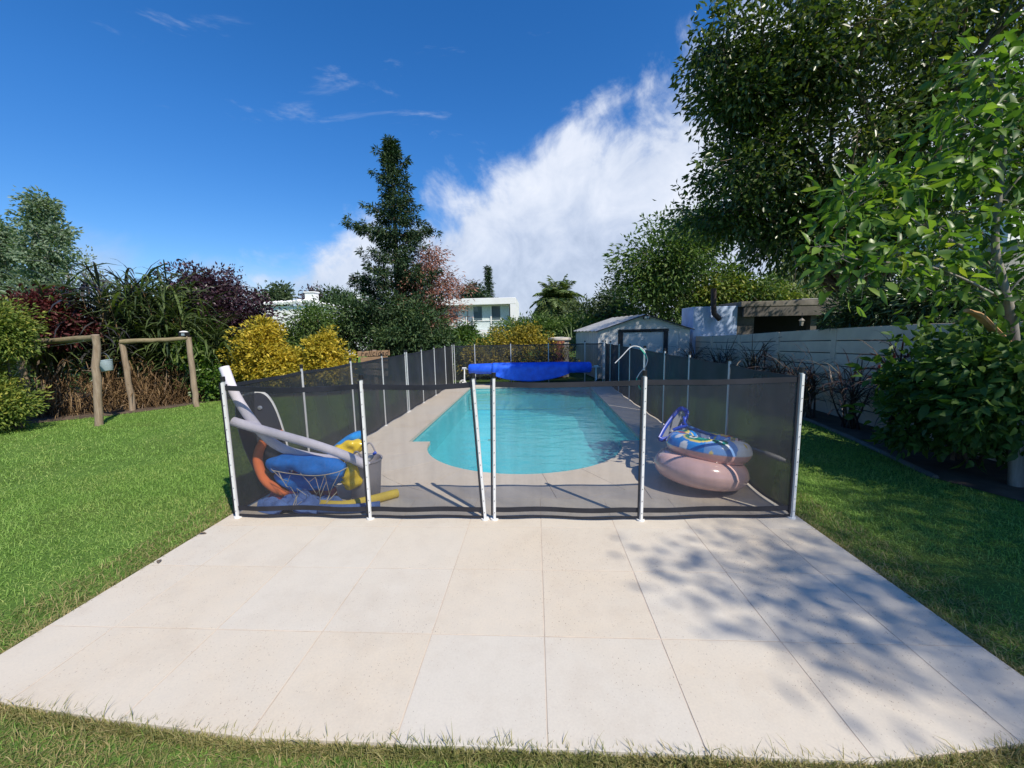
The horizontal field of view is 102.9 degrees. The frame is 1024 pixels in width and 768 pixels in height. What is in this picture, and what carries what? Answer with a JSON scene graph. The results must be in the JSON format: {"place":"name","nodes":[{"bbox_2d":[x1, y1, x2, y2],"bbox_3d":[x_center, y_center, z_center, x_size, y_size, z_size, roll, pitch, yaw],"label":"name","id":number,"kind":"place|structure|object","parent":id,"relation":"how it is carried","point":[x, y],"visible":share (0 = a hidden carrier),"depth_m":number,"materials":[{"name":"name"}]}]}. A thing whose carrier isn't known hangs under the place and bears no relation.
{"place":"outdoors","nodes":[
{"label":"outdoors","id":0,"kind":"place"},
{"bbox_2d":[57,243,82,286],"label":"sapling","id":1,"kind":"object","parent":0,"point":[69,276],"visible":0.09,"depth_m":28.20,"materials":[{"name":"green plant"}]},
{"bbox_2d":[87,265,113,292],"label":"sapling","id":2,"kind":"object","parent":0,"point":[100,278],"visible":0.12,"depth_m":28.00,"materials":[{"name":"green plant"}]},
{"bbox_2d":[296,283,327,305],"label":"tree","id":3,"kind":"object","parent":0,"point":[302,295],"visible":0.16,"depth_m":33.17,"materials":[{"name":"green plant"}]},
{"bbox_2d":[0,497,1023,767],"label":"patio","id":4,"kind":"structure","parent":0,"point":[732,635],"depth_m":2.10,"materials":[{"name":"tile"}]},
{"bbox_2d":[257,489,342,513],"bbox_3d":[-1.981,1.067,3.808,0.840,0.169,0.340,-1,7,3],"label":"towel","id":5,"kind":"object","parent":4,"relation":"on","point":[289,499],"visible":0.69,"depth_m":3.77,"materials":[{"name":"blue fabric"}]},
{"bbox_2d":[274,471,342,492],"bbox_3d":[-1.934,0.932,3.902,0.694,0.198,0.202,-1,7,3],"label":"blue cushion","id":6,"kind":"object","parent":5,"relation":"on","point":[295,483],"visible":0.64,"depth_m":3.84,"materials":[{"name":"fabric"}]},
{"bbox_2d":[265,454,346,479],"bbox_3d":[-1.917,0.767,3.785,0.769,0.225,0.216,-1,7,3],"label":"blue cushion","id":7,"kind":"object","parent":6,"relation":"on","point":[310,465],"visible":0.93,"depth_m":3.72,"materials":[{"name":"fabric"}]},
{"bbox_2d":[219,365,339,458],"bbox_3d":[-2.127,0.306,3.778,0.937,0.991,0.137,-3,8,-17],"label":"pool noodle","id":8,"kind":"object","parent":7,"relation":"on","point":[243,408],"visible":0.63,"depth_m":3.65,"materials":[{"name":"white plastic"}]},
{"bbox_2d":[230,417,369,468],"bbox_3d":[-1.906,0.548,3.716,1.163,0.555,0.098,-2,7,-7],"label":"pool noodle","id":9,"kind":"object","parent":7,"relation":"on","point":[354,459],"visible":0.9,"depth_m":3.68,"materials":[{"name":"white plastic"}]},
{"bbox_2d":[268,470,337,498],"bbox_3d":[-2.090,0.983,4.025,0.720,0.284,0.340,-1,7,3],"label":"towel","id":10,"kind":"object","parent":4,"relation":"on","point":[333,491],"visible":0.17,"depth_m":3.98,"materials":[{"name":"blue fabric"}]},
{"bbox_2d":[253,430,288,496],"bbox_3d":[-2.293,0.781,3.919,0.350,0.652,0.218,-3,8,-15],"label":"pool noodle","id":11,"kind":"object","parent":10,"relation":"on","point":[268,482],"visible":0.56,"depth_m":3.87,"materials":[{"name":"orange plastic"}]},
{"bbox_2d":[254,392,291,485],"bbox_3d":[-2.421,0.561,3.994,0.453,0.992,0.163,-3,8,-13],"label":"body board","id":12,"kind":"object","parent":10,"relation":"on","point":[266,412],"visible":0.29,"depth_m":3.97,"materials":[{"name":"white plastic"}]},
{"bbox_2d":[271,467,347,511],"bbox_3d":[-1.833,0.971,3.738,0.718,0.445,0.160,0,7,8],"label":"wire basket","id":13,"kind":"object","parent":4,"relation":"on","point":[327,500],"visible":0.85,"depth_m":3.70,"materials":[{"name":"metal"}]},
{"bbox_2d":[334,431,362,489],"bbox_3d":[-1.657,0.739,4.166,0.376,0.486,0.802,-7,9,-38],"label":"inflatable","id":14,"kind":"object","parent":4,"relation":"on","point":[351,443],"visible":0.59,"depth_m":4.07,"materials":[{"name":"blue plastic"}]},
{"bbox_2d":[317,501,379,513],"bbox_3d":[-1.469,1.119,3.685,0.544,0.080,0.116,-2,7,-4],"label":"pool noodle","id":15,"kind":"object","parent":4,"relation":"on","point":[375,503],"visible":0.59,"depth_m":3.66,"materials":[{"name":"blue plastic"}]},
{"bbox_2d":[219,373,488,520],"bbox_3d":[-1.348,0.549,3.487,2.283,1.264,0.078,-1,7,3],"label":"pool fence","id":16,"kind":"object","parent":4,"relation":"on","point":[360,386],"visible":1,"depth_m":3.49,"materials":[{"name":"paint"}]},
{"bbox_2d":[320,489,398,503],"bbox_3d":[-1.489,1.100,3.831,0.831,0.084,0.228,-3,8,-15],"label":"pool noodle","id":17,"kind":"object","parent":4,"relation":"on","point":[387,495],"visible":0.56,"depth_m":3.84,"materials":[{"name":"yellow plastic"}]},
{"bbox_2d":[490,367,804,521],"bbox_3d":[1.079,0.515,3.356,2.554,1.263,0.098,-1,7,2],"label":"pool fence","id":18,"kind":"object","parent":4,"relation":"on","point":[643,382],"visible":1,"depth_m":3.36,"materials":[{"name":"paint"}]},
{"bbox_2d":[0,356,1023,767],"bbox_3d":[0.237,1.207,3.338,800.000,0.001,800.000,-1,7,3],"label":"lawn","id":19,"kind":"structure","parent":0,"point":[956,564],"depth_m":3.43,"materials":[{"name":"green plant"}]},
{"bbox_2d":[0,215,29,293],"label":"poplar","id":20,"kind":"object","parent":19,"relation":"on","point":[5,262],"visible":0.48,"depth_m":24.79,"materials":[{"name":"green plant"}]},
{"bbox_2d":[0,296,54,433],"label":"gold tipped bush","id":21,"kind":"object","parent":19,"relation":"on","point":[17,339],"visible":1,"depth_m":7.40,"materials":[{"name":"green plant"}]},
{"bbox_2d":[0,185,90,305],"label":"poplar","id":22,"kind":"object","parent":19,"relation":"on","point":[41,228],"visible":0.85,"depth_m":23.87,"materials":[{"name":"green plant"}]},
{"bbox_2d":[67,245,98,307],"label":"sapling","id":23,"kind":"object","parent":19,"relation":"on","point":[83,267],"visible":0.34,"depth_m":28.05,"materials":[{"name":"green plant"}]},
{"bbox_2d":[246,280,301,306],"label":"tree","id":24,"kind":"object","parent":19,"relation":"on","point":[275,292],"visible":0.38,"depth_m":34.12,"materials":[{"name":"green plant"}]},
{"bbox_2d":[254,291,372,353],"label":"house","id":25,"kind":"structure","parent":19,"relation":"on","point":[308,295],"depth_m":30.73,"materials":[{"name":"white paint"}]},
{"bbox_2d":[313,281,390,307],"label":"tree","id":26,"kind":"object","parent":19,"relation":"on","point":[333,292],"visible":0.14,"depth_m":33.79,"materials":[{"name":"green plant"}]},
{"bbox_2d":[357,350,389,361],"bbox_3d":[-2.772,-0.038,8.309,0.657,1.310,0.073,-1,7,3],"label":"signpost","id":27,"kind":"object","parent":19,"relation":"on","point":[373,353],"visible":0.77,"depth_m":8.21,"materials":[{"name":"brown wood"}]},
{"bbox_2d":[376,236,480,342],"bbox_3d":[-3.535,-3.254,16.667,4.630,5.495,4.277,-1,7,3],"label":"tree","id":28,"kind":"object","parent":19,"relation":"on","point":[448,291],"visible":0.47,"depth_m":16.33,"materials":[{"name":"red plant"}]},
{"bbox_2d":[425,321,499,345],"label":"garden bush","id":29,"kind":"object","parent":19,"relation":"on","point":[470,334],"visible":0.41,"depth_m":15.57,"materials":[{"name":"green plant"}]},
{"bbox_2d":[452,279,497,298],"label":"tree","id":30,"kind":"object","parent":19,"relation":"on","point":[476,294],"visible":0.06,"depth_m":39.97,"materials":[{"name":"green plant"}]},
{"bbox_2d":[436,297,518,343],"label":"modern house","id":31,"kind":"structure","parent":19,"relation":"on","point":[485,312],"depth_m":29.98,"materials":[{"name":"white paint"}]},
{"bbox_2d":[449,306,466,328],"bbox_3d":[-3.978,-4.828,30.158,1.300,1.829,0.100,-1,7,3],"label":"window","id":32,"kind":"structure","parent":31,"relation":"in","point":[465,312],"depth_m":30.14,"materials":[{"name":"white plastic"}]},
{"bbox_2d":[472,305,490,330],"bbox_3d":[-2.206,-4.852,30.055,1.350,1.829,0.100,-1,7,3],"label":"window","id":33,"kind":"structure","parent":31,"relation":"in","point":[482,313],"depth_m":30.06,"materials":[{"name":"white glass"}]},
{"bbox_2d":[491,305,509,329],"bbox_3d":[-0.859,-4.870,29.977,1.350,1.829,0.100,-1,7,3],"label":"window","id":34,"kind":"structure","parent":31,"relation":"in","point":[497,311],"depth_m":29.96,"materials":[{"name":"white glass"}]},
{"bbox_2d":[483,265,495,297],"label":"cypress","id":35,"kind":"object","parent":19,"relation":"on","point":[488,278],"visible":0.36,"depth_m":44.12,"materials":[{"name":"green plant"}]},
{"bbox_2d":[2,381,1023,501],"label":"soil bed","id":36,"kind":"object","parent":19,"relation":"on","point":[993,480],"visible":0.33,"depth_m":4.77,"materials":[{"name":"brown soil"}]},
{"bbox_2d":[0,283,110,410],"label":"burgundy bush","id":37,"kind":"object","parent":36,"relation":"on","point":[41,303],"visible":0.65,"depth_m":9.07,"materials":[{"name":"red plant"}]},
{"bbox_2d":[16,334,103,425],"bbox_3d":[-9.145,-0.073,8.261,3.230,1.803,0.224,2,8,23],"label":"timber frame","id":38,"kind":"object","parent":36,"relation":"on","point":[97,381],"visible":0.56,"depth_m":7.70,"materials":[{"name":"brown wood"}]},
{"bbox_2d":[84,341,115,371],"bbox_3d":[-8.393,-0.582,8.415,0.246,0.642,1.829,-6,9,-33],"label":"bucket","id":39,"kind":"object","parent":38,"relation":"hanging from","point":[106,365],"visible":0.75,"depth_m":8.30,"materials":[{"name":"metal"}]},
{"bbox_2d":[0,263,121,412],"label":"cane clump","id":40,"kind":"object","parent":36,"relation":"on","point":[46,360],"visible":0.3,"depth_m":9.22,"materials":[{"name":"plant"}]},
{"bbox_2d":[2,260,159,404],"bbox_3d":[-9.980,-1.139,9.915,3.022,3.384,3.072,-5,8,-28],"label":"cane clump","id":41,"kind":"object","parent":36,"relation":"on","point":[103,318],"visible":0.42,"depth_m":9.62,"materials":[{"name":"plant"}]},
{"bbox_2d":[1,354,168,392],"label":"hedge","id":42,"kind":"object","parent":36,"relation":"on","point":[74,370],"visible":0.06,"depth_m":12.52,"materials":[{"name":"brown plant"}]},
{"bbox_2d":[6,330,223,419],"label":"dead leaves","id":43,"kind":"object","parent":36,"relation":"on","point":[165,396],"visible":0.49,"depth_m":9.47,"materials":[{"name":"plant"}]},
{"bbox_2d":[17,262,217,402],"bbox_3d":[-9.556,-1.341,10.200,3.402,3.695,3.091,-1,7,3],"label":"cane clump","id":44,"kind":"object","parent":36,"relation":"on","point":[126,311],"visible":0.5,"depth_m":9.90,"materials":[{"name":"plant"}]},
{"bbox_2d":[69,258,174,397],"bbox_3d":[-10.158,-1.558,10.982,3.354,3.949,3.052,-1,7,3],"label":"cane clump","id":45,"kind":"object","parent":36,"relation":"on","point":[118,278],"visible":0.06,"depth_m":10.69,"materials":[{"name":"plant"}]},
{"bbox_2d":[63,264,238,399],"bbox_3d":[-8.908,-1.312,10.542,3.420,3.525,3.261,-1,7,3],"label":"cane clump","id":46,"kind":"object","parent":36,"relation":"on","point":[163,309],"visible":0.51,"depth_m":10.19,"materials":[{"name":"plant"}]},
{"bbox_2d":[118,336,199,410],"bbox_3d":[-8.106,-0.205,9.392,1.396,1.762,0.204,-3,8,-16],"label":"timber frame","id":47,"kind":"object","parent":36,"relation":"on","point":[122,343],"visible":0.94,"depth_m":9.30,"materials":[{"name":"brown wood"}]},
{"bbox_2d":[178,331,189,336],"bbox_3d":[-7.613,-1.165,9.475,0.190,0.136,0.176,-1,7,3],"label":"lamp box","id":48,"kind":"object","parent":47,"relation":"on","point":[183,333],"visible":1,"depth_m":9.40,"materials":[{"name":"silver plastic"}]},
{"bbox_2d":[104,260,224,379],"bbox_3d":[-9.230,-1.438,11.356,2.995,3.578,3.054,2,8,24],"label":"cane clump","id":49,"kind":"object","parent":36,"relation":"on","point":[180,289],"visible":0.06,"depth_m":10.76,"materials":[{"name":"plant"}]},
{"bbox_2d":[116,286,246,387],"bbox_3d":[-8.702,-1.112,10.950,2.927,3.020,2.895,-1,7,3],"label":"cane clump","id":50,"kind":"object","parent":36,"relation":"on","point":[198,322],"visible":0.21,"depth_m":10.57,"materials":[{"name":"plant"}]},
{"bbox_2d":[156,327,236,401],"bbox_3d":[-8.210,-0.514,10.633,2.102,2.000,1.347,-1,7,3],"label":"green creeper","id":51,"kind":"object","parent":36,"relation":"on","point":[210,381],"visible":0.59,"depth_m":10.33,"materials":[{"name":"green plant"}]},
{"bbox_2d":[145,303,258,385],"bbox_3d":[-8.202,-0.894,11.137,3.221,2.515,2.886,-1,7,3],"label":"cane clump","id":52,"kind":"object","parent":36,"relation":"on","point":[217,341],"visible":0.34,"depth_m":10.68,"materials":[{"name":"plant"}]},
{"bbox_2d":[152,258,287,350],"bbox_3d":[-9.084,-1.738,12.056,4.388,3.941,2.858,-1,7,3],"label":"plum tree","id":53,"kind":"object","parent":36,"relation":"on","point":[238,302],"visible":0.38,"depth_m":11.82,"materials":[{"name":"purple plant"}]},
{"bbox_2d":[215,312,303,382],"bbox_3d":[-6.799,-0.794,11.086,2.322,2.288,1.793,-1,7,3],"label":"golden conifer","id":54,"kind":"object","parent":36,"relation":"on","point":[265,351],"visible":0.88,"depth_m":10.76,"materials":[{"name":"yellow plant"}]},
{"bbox_2d":[274,299,344,355],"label":"garden bush","id":55,"kind":"object","parent":36,"relation":"on","point":[315,315],"visible":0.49,"depth_m":13.04,"materials":[{"name":"green plant"}]},
{"bbox_2d":[273,323,357,374],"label":"golden conifer","id":56,"kind":"object","parent":36,"relation":"on","point":[321,351],"visible":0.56,"depth_m":11.02,"materials":[{"name":"yellow plant"}]},
{"bbox_2d":[296,324,344,350],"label":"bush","id":57,"kind":"object","parent":36,"relation":"on","point":[312,336],"visible":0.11,"depth_m":12.60,"materials":[{"name":"plant"}]},
{"bbox_2d":[286,292,400,362],"bbox_3d":[-6.394,-1.740,14.776,4.538,3.134,2.783,-1,7,3],"label":"conifer","id":58,"kind":"object","parent":36,"relation":"on","point":[357,324],"visible":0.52,"depth_m":14.50,"materials":[{"name":"green plant"}]},
{"bbox_2d":[340,134,477,356],"bbox_3d":[-4.646,-4.871,15.917,4.316,8.942,5.265,-8,10,-43],"label":"cedar","id":59,"kind":"object","parent":36,"relation":"on","point":[394,206],"visible":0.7,"depth_m":15.25,"materials":[{"name":"green plant"}]},
{"bbox_2d":[353,289,467,359],"bbox_3d":[-3.609,-1.859,14.757,4.217,3.261,2.794,-1,7,3],"label":"conifer","id":60,"kind":"object","parent":36,"relation":"on","point":[411,324],"visible":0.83,"depth_m":14.32,"materials":[{"name":"green plant"}]},
{"bbox_2d":[400,340,479,378],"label":"hedge","id":61,"kind":"object","parent":36,"relation":"on","point":[453,353],"visible":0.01,"depth_m":13.94,"materials":[{"name":"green plant"}]},
{"bbox_2d":[670,342,710,359],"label":"purple grass","id":62,"kind":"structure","parent":36,"relation":"on","point":[693,354],"depth_m":12.47,"materials":[{"name":"plant"}]},
{"bbox_2d":[691,327,743,364],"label":"purple grass","id":63,"kind":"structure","parent":36,"relation":"on","point":[719,358],"depth_m":10.82,"materials":[{"name":"plant"}]},
{"bbox_2d":[718,329,784,370],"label":"purple grass","id":64,"kind":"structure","parent":36,"relation":"on","point":[752,362],"depth_m":9.17,"materials":[{"name":"purple plant"}]},
{"bbox_2d":[748,350,818,387],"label":"purple grass","id":65,"kind":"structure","parent":36,"relation":"on","point":[778,370],"depth_m":8.18,"materials":[{"name":"plant"}]},
{"bbox_2d":[767,343,864,418],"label":"purple grass","id":66,"kind":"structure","parent":36,"relation":"on","point":[811,381],"depth_m":7.14,"materials":[{"name":"purple plant"}]},
{"bbox_2d":[800,349,893,429],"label":"purple grass","id":67,"kind":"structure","parent":36,"relation":"on","point":[853,399],"depth_m":6.36,"materials":[{"name":"plant"}]},
{"bbox_2d":[817,330,914,426],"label":"purple grass","id":68,"kind":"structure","parent":36,"relation":"on","point":[891,418],"depth_m":5.83,"materials":[{"name":"purple plant"}]},
{"bbox_2d":[787,10,1023,486],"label":"citrus tree","id":69,"kind":"object","parent":36,"relation":"on","point":[901,195],"visible":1,"depth_m":3.52,"materials":[{"name":"green plant"}]},
{"bbox_2d":[839,299,1023,473],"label":"leafy shrub","id":70,"kind":"object","parent":36,"relation":"on","point":[950,396],"visible":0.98,"depth_m":3.98,"materials":[{"name":"green plant"}]},
{"bbox_2d":[263,384,767,498],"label":"pool deck","id":71,"kind":"structure","parent":19,"relation":"on","point":[410,468],"depth_m":4.58,"materials":[{"name":"tile"}]},
{"bbox_2d":[219,350,408,513],"bbox_3d":[-2.311,0.253,5.913,0.088,1.262,4.725,-1,7,5],"label":"pool fence","id":72,"kind":"object","parent":71,"relation":"on","point":[332,418],"visible":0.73,"depth_m":5.12,"materials":[{"name":"fabric"}]},
{"bbox_2d":[345,442,382,498],"bbox_3d":[-1.454,0.862,4.029,0.352,0.506,0.350,-1,7,3],"label":"tub","id":73,"kind":"object","parent":71,"relation":"on","point":[374,475],"visible":0.54,"depth_m":3.94,"materials":[{"name":"grey plastic"}]},
{"bbox_2d":[368,451,376,461],"bbox_3d":[-1.420,0.745,4.037,0.174,0.162,0.047,-1,7,3],"label":"bottle","id":74,"kind":"object","parent":73,"relation":"in","point":[370,457],"visible":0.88,"depth_m":4.02,"materials":[{"name":"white plastic"}]},
{"bbox_2d":[405,343,453,411],"bbox_3d":[-1.970,-0.336,10.386,0.071,1.262,4.239,-1,7,4],"label":"pool fence","id":75,"kind":"object","parent":71,"relation":"on","point":[433,366],"visible":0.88,"depth_m":9.74,"materials":[{"name":"fabric"}]},
{"bbox_2d":[412,387,638,473],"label":"pool","id":76,"kind":"structure","parent":71,"relation":"in","point":[566,438],"depth_m":8.63,"materials":[{"name":"liquid"}]},
{"bbox_2d":[453,340,603,383],"bbox_3d":[0.486,-0.646,12.379,4.568,1.262,0.078,-1,7,3],"label":"pool fence","id":77,"kind":"object","parent":71,"relation":"on","point":[591,353],"visible":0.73,"depth_m":12.36,"materials":[{"name":"fabric"}]},
{"bbox_2d":[459,362,599,382],"bbox_3d":[0.518,-0.305,12.025,4.125,0.675,0.416,-1,7,3],"label":"cover roller","id":78,"kind":"object","parent":71,"relation":"on","point":[528,371],"visible":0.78,"depth_m":11.88,"materials":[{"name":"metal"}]},
{"bbox_2d":[604,340,644,405],"bbox_3d":[2.678,-0.392,10.072,0.075,1.262,4.308,-1,7,3],"label":"pool fence","id":79,"kind":"object","parent":71,"relation":"on","point":[628,365],"visible":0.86,"depth_m":9.55,"materials":[{"name":"fabric"}]},
{"bbox_2d":[615,346,647,389],"bbox_3d":[2.243,-0.079,7.739,0.637,1.286,0.136,-1,7,-2],"label":"pool handrail","id":80,"kind":"object","parent":71,"relation":"on","point":[643,351],"visible":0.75,"depth_m":7.67,"materials":[{"name":"silver metal"}]},
{"bbox_2d":[654,447,749,491],"bbox_3d":[1.904,0.851,4.136,0.882,0.378,0.887,-1,7,3],"label":"swim ring","id":81,"kind":"object","parent":71,"relation":"on","point":[692,471],"visible":0.82,"depth_m":3.79,"materials":[{"name":"pink plastic"}]},
{"bbox_2d":[666,430,752,465],"bbox_3d":[1.982,0.633,4.134,0.794,0.304,0.797,-1,7,3],"label":"swim ring","id":82,"kind":"object","parent":81,"relation":"on","point":[720,448],"visible":0.94,"depth_m":3.84,"materials":[{"name":"plastic"}]},
{"bbox_2d":[658,406,716,441],"bbox_3d":[2.190,0.492,4.338,1.179,0.448,0.437,2,8,23],"label":"leaf skimmer","id":83,"kind":"object","parent":82,"relation":"on","point":[683,424],"visible":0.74,"depth_m":4.43,"materials":[{"name":"blue plastic"}]},
{"bbox_2d":[644,346,797,511],"bbox_3d":[2.461,0.189,5.642,0.068,1.262,4.594,-1,7,3],"label":"pool fence","id":84,"kind":"object","parent":71,"relation":"on","point":[759,419],"visible":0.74,"depth_m":4.26,"materials":[{"name":"fabric"}]},
{"bbox_2d":[468,320,569,345],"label":"yellow bush","id":85,"kind":"object","parent":19,"relation":"on","point":[527,335],"visible":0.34,"depth_m":13.73,"materials":[{"name":"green plant"}]},
{"bbox_2d":[487,308,603,343],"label":"hedge","id":86,"kind":"object","parent":19,"relation":"on","point":[553,325],"visible":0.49,"depth_m":19.49,"materials":[{"name":"green plant"}]},
{"bbox_2d":[529,274,584,321],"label":"palm tree","id":87,"kind":"object","parent":19,"relation":"on","point":[551,300],"visible":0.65,"depth_m":21.98,"materials":[{"name":"green plant"}]},
{"bbox_2d":[548,337,570,343],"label":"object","id":88,"kind":"object","parent":19,"relation":"on","point":[561,339],"visible":0.18,"depth_m":13.63,"materials":[{"name":"white brick"}]},
{"bbox_2d":[556,325,581,343],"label":"yucca","id":89,"kind":"object","parent":19,"relation":"on","point":[572,338],"visible":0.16,"depth_m":16.37,"materials":[{"name":"green plant"}]},
{"bbox_2d":[556,279,648,323],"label":"hedge","id":90,"kind":"object","parent":19,"relation":"on","point":[601,307],"visible":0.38,"depth_m":20.63,"materials":[{"name":"green plant"}]},
{"bbox_2d":[574,314,694,378],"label":"garden shed","id":91,"kind":"structure","parent":19,"relation":"on","point":[660,335],"depth_m":13.16,"materials":[{"name":"paint"}]},
{"bbox_2d":[623,332,663,352],"bbox_3d":[4.236,-0.945,13.227,1.480,1.460,0.020,-2,7,-4],"label":"sliding door","id":92,"kind":"structure","parent":91,"relation":"in","point":[653,341],"depth_m":13.16,"materials":[{"name":"paint"}]},
{"bbox_2d":[600,195,791,329],"bbox_3d":[7.552,-4.212,17.003,7.954,6.887,5.105,-1,7,3],"label":"garden tree","id":93,"kind":"object","parent":19,"relation":"on","point":[668,272],"visible":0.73,"depth_m":16.08,"materials":[{"name":"green plant"}]},
{"bbox_2d":[688,267,810,306],"bbox_3d":[9.505,-2.793,16.724,5.045,4.035,2.965,-1,7,3],"label":"garden tree","id":94,"kind":"object","parent":19,"relation":"on","point":[725,296],"visible":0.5,"depth_m":16.00,"materials":[{"name":"green plant"}]},
{"bbox_2d":[681,288,841,354],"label":"barbecue house","id":95,"kind":"structure","parent":19,"relation":"on","point":[750,317],"depth_m":13.48,"materials":[{"name":"paint"}]},
{"bbox_2d":[799,313,804,325],"bbox_3d":[9.309,-2.083,13.103,0.200,0.410,0.173,-1,7,3],"label":"wall lantern","id":96,"kind":"object","parent":95,"relation":"attached to","point":[801,321],"depth_m":13.07,"materials":[{"name":"white metal"}]},
{"bbox_2d":[653,0,1023,321],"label":"broadleaf tree","id":97,"kind":"object","parent":19,"relation":"on","point":[763,82],"visible":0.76,"depth_m":7.09,"materials":[{"name":"green plant"}]},
{"bbox_2d":[695,322,1022,463],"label":"plank wall","id":98,"kind":"structure","parent":19,"relation":"on","point":[824,345],"depth_m":7.50,"materials":[{"name":"wood"}]},
{"bbox_2d":[802,417,938,478],"bbox_3d":[4.960,0.541,7.622,0.420,0.062,6.814,0,7,6],"label":"bed edging","id":99,"kind":"object","parent":19,"relation":"on","point":[902,461],"visible":0.43,"depth_m":5.23,"materials":[{"name":"concrete"}]},
{"bbox_2d":[901,204,1023,312],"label":"hillside house","id":100,"kind":"structure","parent":19,"relation":"on","point":[1004,250],"depth_m":14.01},
{"bbox_2d":[0,0,1023,321],"label":"sky","id":101,"kind":"structure","parent":0,"point":[537,134],"materials":[{"name":"blue"}]},
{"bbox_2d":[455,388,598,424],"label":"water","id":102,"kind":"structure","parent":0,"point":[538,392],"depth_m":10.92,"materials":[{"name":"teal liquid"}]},
{"bbox_2d":[761,266,836,298],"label":"tree","id":103,"kind":"object","parent":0,"point":[803,282],"visible":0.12,"depth_m":23.59,"materials":[{"name":"green plant"}]},
{"bbox_2d":[811,247,1023,330],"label":"laurel bush","id":104,"kind":"object","parent":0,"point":[879,312],"visible":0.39,"depth_m":6.59,"materials":[{"name":"green plant"}]}
]}

